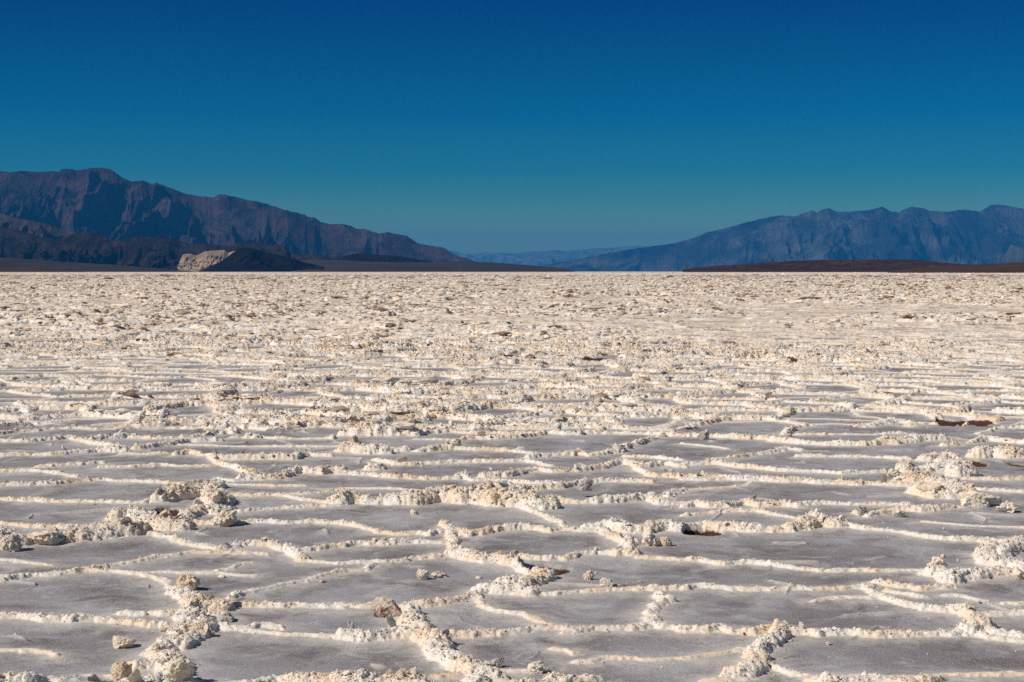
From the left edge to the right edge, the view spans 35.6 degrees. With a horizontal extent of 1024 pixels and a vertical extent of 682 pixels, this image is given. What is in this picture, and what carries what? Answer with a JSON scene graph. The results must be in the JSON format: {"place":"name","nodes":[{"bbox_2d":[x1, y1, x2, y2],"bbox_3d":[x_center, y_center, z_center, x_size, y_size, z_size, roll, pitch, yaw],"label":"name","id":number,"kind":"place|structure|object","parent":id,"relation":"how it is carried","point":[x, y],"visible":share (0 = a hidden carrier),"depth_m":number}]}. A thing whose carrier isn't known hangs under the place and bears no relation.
{"place":"outdoors","nodes":[
{"label":"outdoors","id":0,"kind":"place"},
{"bbox_2d":[0,213,74,239],"bbox_3d":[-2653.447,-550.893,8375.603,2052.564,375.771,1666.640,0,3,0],"label":"foothills","id":1,"kind":"structure","parent":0,"point":[38,228],"depth_m":8841.53},
{"bbox_2d":[0,267,84,271],"bbox_3d":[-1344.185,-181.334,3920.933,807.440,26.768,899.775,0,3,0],"label":"gravel bank","id":2,"kind":"structure","parent":0,"point":[7,269],"depth_m":3908.24},
{"bbox_2d":[0,257,193,271],"bbox_3d":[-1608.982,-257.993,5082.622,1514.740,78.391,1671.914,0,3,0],"label":"gravel slope","id":3,"kind":"structure","parent":0,"point":[39,264],"depth_m":5083.02},
{"bbox_2d":[0,226,333,269],"bbox_3d":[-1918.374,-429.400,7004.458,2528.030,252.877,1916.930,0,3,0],"label":"foothills","id":4,"kind":"structure","parent":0,"point":[161,252],"depth_m":7537.18},
{"bbox_2d":[177,250,234,271],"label":"pale hill","id":5,"kind":"structure","parent":0,"point":[195,263],"depth_m":5895.94},
{"bbox_2d":[0,168,474,261],"bbox_3d":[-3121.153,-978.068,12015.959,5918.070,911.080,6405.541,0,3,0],"label":"mountain range","id":6,"kind":"structure","parent":0,"point":[110,204],"depth_m":13763.19},
{"bbox_2d":[198,247,323,271],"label":"cone hill","id":7,"kind":"structure","parent":0,"point":[245,259],"depth_m":5383.31},
{"bbox_2d":[334,254,429,261],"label":"hill","id":8,"kind":"structure","parent":0,"point":[370,257],"depth_m":7250.74},
{"bbox_2d":[372,597,400,617],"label":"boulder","id":9,"kind":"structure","parent":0,"point":[383,607],"depth_m":7.34},
{"bbox_2d":[291,260,573,271],"bbox_3d":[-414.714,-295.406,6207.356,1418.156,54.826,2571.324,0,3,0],"label":"gravel slope","id":10,"kind":"structure","parent":0,"point":[345,266],"depth_m":5991.37},
{"bbox_2d":[0,271,1023,681],"bbox_3d":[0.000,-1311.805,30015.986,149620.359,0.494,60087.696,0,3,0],"label":"salt flat","id":11,"kind":"structure","parent":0,"point":[76,649],"depth_m":11.42},
{"bbox_2d":[0,534,21,551],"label":"salt boulder","id":12,"kind":"object","parent":11,"relation":"on","point":[11,543],"visible":1,"depth_m":9.08},
{"bbox_2d":[27,530,64,544],"bbox_3d":[-2.737,1.149,9.317,0.236,0.087,0.142,0,3,0],"label":"salt boulder","id":13,"kind":"object","parent":11,"relation":"on","point":[47,537],"visible":1,"depth_m":9.28},
{"bbox_2d":[110,660,131,679],"bbox_3d":[-1.540,1.294,6.274,0.084,0.072,0.075,0,3,0],"label":"salt rock","id":14,"kind":"object","parent":11,"relation":"on","point":[120,670],"visible":0.92,"depth_m":6.25},
{"bbox_2d":[112,636,135,648],"bbox_3d":[-1.656,1.283,6.786,0.096,0.058,0.086,0,3,0],"label":"salt rock","id":15,"kind":"object","parent":11,"relation":"on","point":[121,642],"visible":1,"depth_m":6.76},
{"bbox_2d":[159,625,170,631],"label":"salt rock","id":16,"kind":"object","parent":11,"relation":"on","point":[164,628],"visible":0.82,"depth_m":7.06},
{"bbox_2d":[159,509,172,517],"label":"salt rock","id":17,"kind":"object","parent":11,"relation":"on","point":[166,513],"visible":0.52,"depth_m":10.44},
{"bbox_2d":[164,656,194,681],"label":"salt boulder","id":18,"kind":"object","parent":11,"relation":"on","point":[181,668],"visible":0.98,"depth_m":6.15},
{"bbox_2d":[176,574,200,588],"bbox_3d":[-1.622,1.204,8.002,0.131,0.074,0.083,1,3,30],"label":"salt rock","id":19,"kind":"object","parent":11,"relation":"on","point":[190,580],"visible":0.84,"depth_m":7.97},
{"bbox_2d":[192,499,203,505],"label":"salt rock","id":20,"kind":"object","parent":11,"relation":"on","point":[196,501],"visible":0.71,"depth_m":10.53},
{"bbox_2d":[211,490,226,503],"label":"salt boulder","id":21,"kind":"object","parent":11,"relation":"on","point":[220,493],"visible":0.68,"depth_m":10.58},
{"bbox_2d":[209,509,236,526],"bbox_3d":[-1.804,1.112,10.020,0.158,0.119,0.138,2,3,34],"label":"salt boulder","id":22,"kind":"object","parent":11,"relation":"on","point":[225,517],"visible":1,"depth_m":9.98},
{"bbox_2d":[217,612,233,621],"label":"salt rock","id":23,"kind":"object","parent":11,"relation":"on","point":[228,617],"visible":0.93,"depth_m":7.25},
{"bbox_2d":[410,509,418,514],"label":"salt pebble","id":24,"kind":"object","parent":11,"relation":"on","point":[413,512],"visible":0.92,"depth_m":10.45},
{"bbox_2d":[416,568,428,579],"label":"salt rock","id":25,"kind":"object","parent":11,"relation":"on","point":[422,574],"visible":1,"depth_m":8.27},
{"bbox_2d":[431,571,447,576],"bbox_3d":[-0.378,1.225,8.352,0.093,0.036,0.057,0,3,0],"label":"salt flake","id":26,"kind":"object","parent":11,"relation":"on","point":[438,574],"visible":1,"depth_m":8.34},
{"bbox_2d":[476,480,497,487],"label":"salt boulder","id":27,"kind":"object","parent":11,"relation":"on","point":[491,483],"visible":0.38,"depth_m":11.07},
{"bbox_2d":[490,492,500,504],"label":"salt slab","id":28,"kind":"structure","parent":11,"relation":"on","point":[494,496],"depth_m":10.78},
{"bbox_2d":[490,657,503,667],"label":"salt rock","id":29,"kind":"object","parent":11,"relation":"on","point":[498,662],"visible":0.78,"depth_m":6.42},
{"bbox_2d":[0,420,1019,681],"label":"salt clumps","id":30,"kind":"object","parent":11,"relation":"on","point":[362,672],"visible":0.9,"depth_m":10.89},
{"bbox_2d":[0,278,1023,428],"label":"salt clumps","id":31,"kind":"object","parent":11,"relation":"on","point":[356,345],"visible":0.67,"depth_m":71.90},
{"bbox_2d":[0,274,1023,416],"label":"muddy clumps","id":32,"kind":"object","parent":11,"relation":"on","point":[133,394],"visible":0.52,"depth_m":98.69},
{"bbox_2d":[0,272,1023,283],"bbox_3d":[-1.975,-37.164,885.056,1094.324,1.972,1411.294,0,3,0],"label":"salt clumps","id":33,"kind":"object","parent":11,"relation":"on","point":[621,273],"visible":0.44,"depth_m":513.09},
{"bbox_2d":[0,333,1023,496],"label":"salt crystals","id":34,"kind":"object","parent":11,"relation":"on","point":[725,348],"visible":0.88,"depth_m":24.93},
{"bbox_2d":[0,460,1023,681],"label":"salt crystals","id":35,"kind":"object","parent":11,"relation":"on","point":[391,676],"visible":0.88,"depth_m":8.80},
{"bbox_2d":[0,402,1023,681],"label":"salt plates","id":36,"kind":"object","parent":11,"relation":"on","point":[136,674],"visible":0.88,"depth_m":12.66},
{"bbox_2d":[4,419,1022,681],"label":"salt crumbs","id":37,"kind":"object","parent":11,"relation":"on","point":[552,525],"visible":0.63,"depth_m":8.80},
{"bbox_2d":[527,660,549,673],"bbox_3d":[0.106,1.299,6.335,0.092,0.050,0.055,0,3,0],"label":"salt rock","id":38,"kind":"object","parent":11,"relation":"on","point":[538,667],"visible":1,"depth_m":6.32},
{"bbox_2d":[577,477,592,490],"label":"salt rock","id":39,"kind":"object","parent":11,"relation":"on","point":[584,483],"visible":1,"depth_m":11.26},
{"bbox_2d":[583,570,594,579],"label":"salt rock","id":40,"kind":"object","parent":11,"relation":"on","point":[588,575],"visible":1,"depth_m":8.26},
{"bbox_2d":[599,577,613,586],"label":"salt rock","id":41,"kind":"object","parent":11,"relation":"on","point":[605,582],"visible":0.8,"depth_m":8.05},
{"bbox_2d":[642,531,660,546],"bbox_3d":[0.811,1.156,9.280,0.111,0.097,0.100,0,3,0],"label":"salt boulder","id":42,"kind":"object","parent":11,"relation":"on","point":[649,538],"visible":1,"depth_m":9.26},
{"bbox_2d":[660,536,671,545],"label":"salt rock","id":43,"kind":"object","parent":11,"relation":"on","point":[665,541],"visible":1,"depth_m":9.27},
{"bbox_2d":[697,429,708,439],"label":"rock","id":44,"kind":"object","parent":11,"relation":"on","point":[703,435],"visible":1,"depth_m":15.09},
{"bbox_2d":[856,506,868,514],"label":"salt rock","id":45,"kind":"object","parent":11,"relation":"on","point":[861,510],"visible":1,"depth_m":10.36},
{"bbox_2d":[887,468,901,476],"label":"salt rock","id":46,"kind":"object","parent":11,"relation":"on","point":[893,472],"visible":0.77,"depth_m":12.41},
{"bbox_2d":[892,507,904,516],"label":"salt rock","id":47,"kind":"object","parent":11,"relation":"on","point":[896,512],"visible":1,"depth_m":10.35},
{"bbox_2d":[916,482,946,491],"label":"salt slab","id":48,"kind":"structure","parent":11,"relation":"on","point":[936,486],"depth_m":11.25},
{"bbox_2d":[928,556,947,566],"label":"salt boulder","id":49,"kind":"object","parent":11,"relation":"on","point":[938,560],"visible":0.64,"depth_m":8.53},
{"bbox_2d":[959,490,1001,507],"bbox_3d":[3.199,1.080,10.871,0.302,0.117,0.179,0,3,0],"label":"salt slab","id":50,"kind":"object","parent":11,"relation":"on","point":[975,499],"depth_m":10.83},
{"bbox_2d":[995,500,1017,512],"bbox_3d":[3.290,1.104,10.614,0.142,0.088,0.114,0,3,0],"label":"salt rock","id":51,"kind":"object","parent":11,"relation":"on","point":[1007,506],"visible":1,"depth_m":10.58},
{"bbox_2d":[1007,443,1015,451],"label":"salt boulder","id":52,"kind":"object","parent":11,"relation":"on","point":[1013,448],"visible":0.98,"depth_m":13.57},
{"bbox_2d":[1012,569,1023,578],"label":"salt rock","id":53,"kind":"object","parent":11,"relation":"on","point":[1017,574],"visible":1,"depth_m":8.26},
{"bbox_2d":[0,0,1023,253],"label":"sky","id":54,"kind":"structure","parent":0,"point":[462,126]},
{"bbox_2d":[449,246,649,265],"bbox_3d":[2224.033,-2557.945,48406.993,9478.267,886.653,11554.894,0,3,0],"label":"mountain range","id":55,"kind":"structure","parent":0,"point":[537,258],"depth_m":51334.05},
{"bbox_2d":[543,204,1023,270],"bbox_3d":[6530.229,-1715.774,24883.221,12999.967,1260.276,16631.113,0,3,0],"label":"mountain range","id":56,"kind":"structure","parent":0,"point":[990,234],"depth_m":29242.51},
{"bbox_2d":[683,259,969,271],"bbox_3d":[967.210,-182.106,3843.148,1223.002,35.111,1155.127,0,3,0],"label":"brown hill","id":57,"kind":"structure","parent":0,"point":[870,265],"depth_m":3909.54},
{"bbox_2d":[887,262,1023,272],"bbox_3d":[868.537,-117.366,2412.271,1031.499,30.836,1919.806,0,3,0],"label":"gravel bank","id":58,"kind":"structure","parent":0,"point":[1015,267],"depth_m":1950.70}
]}

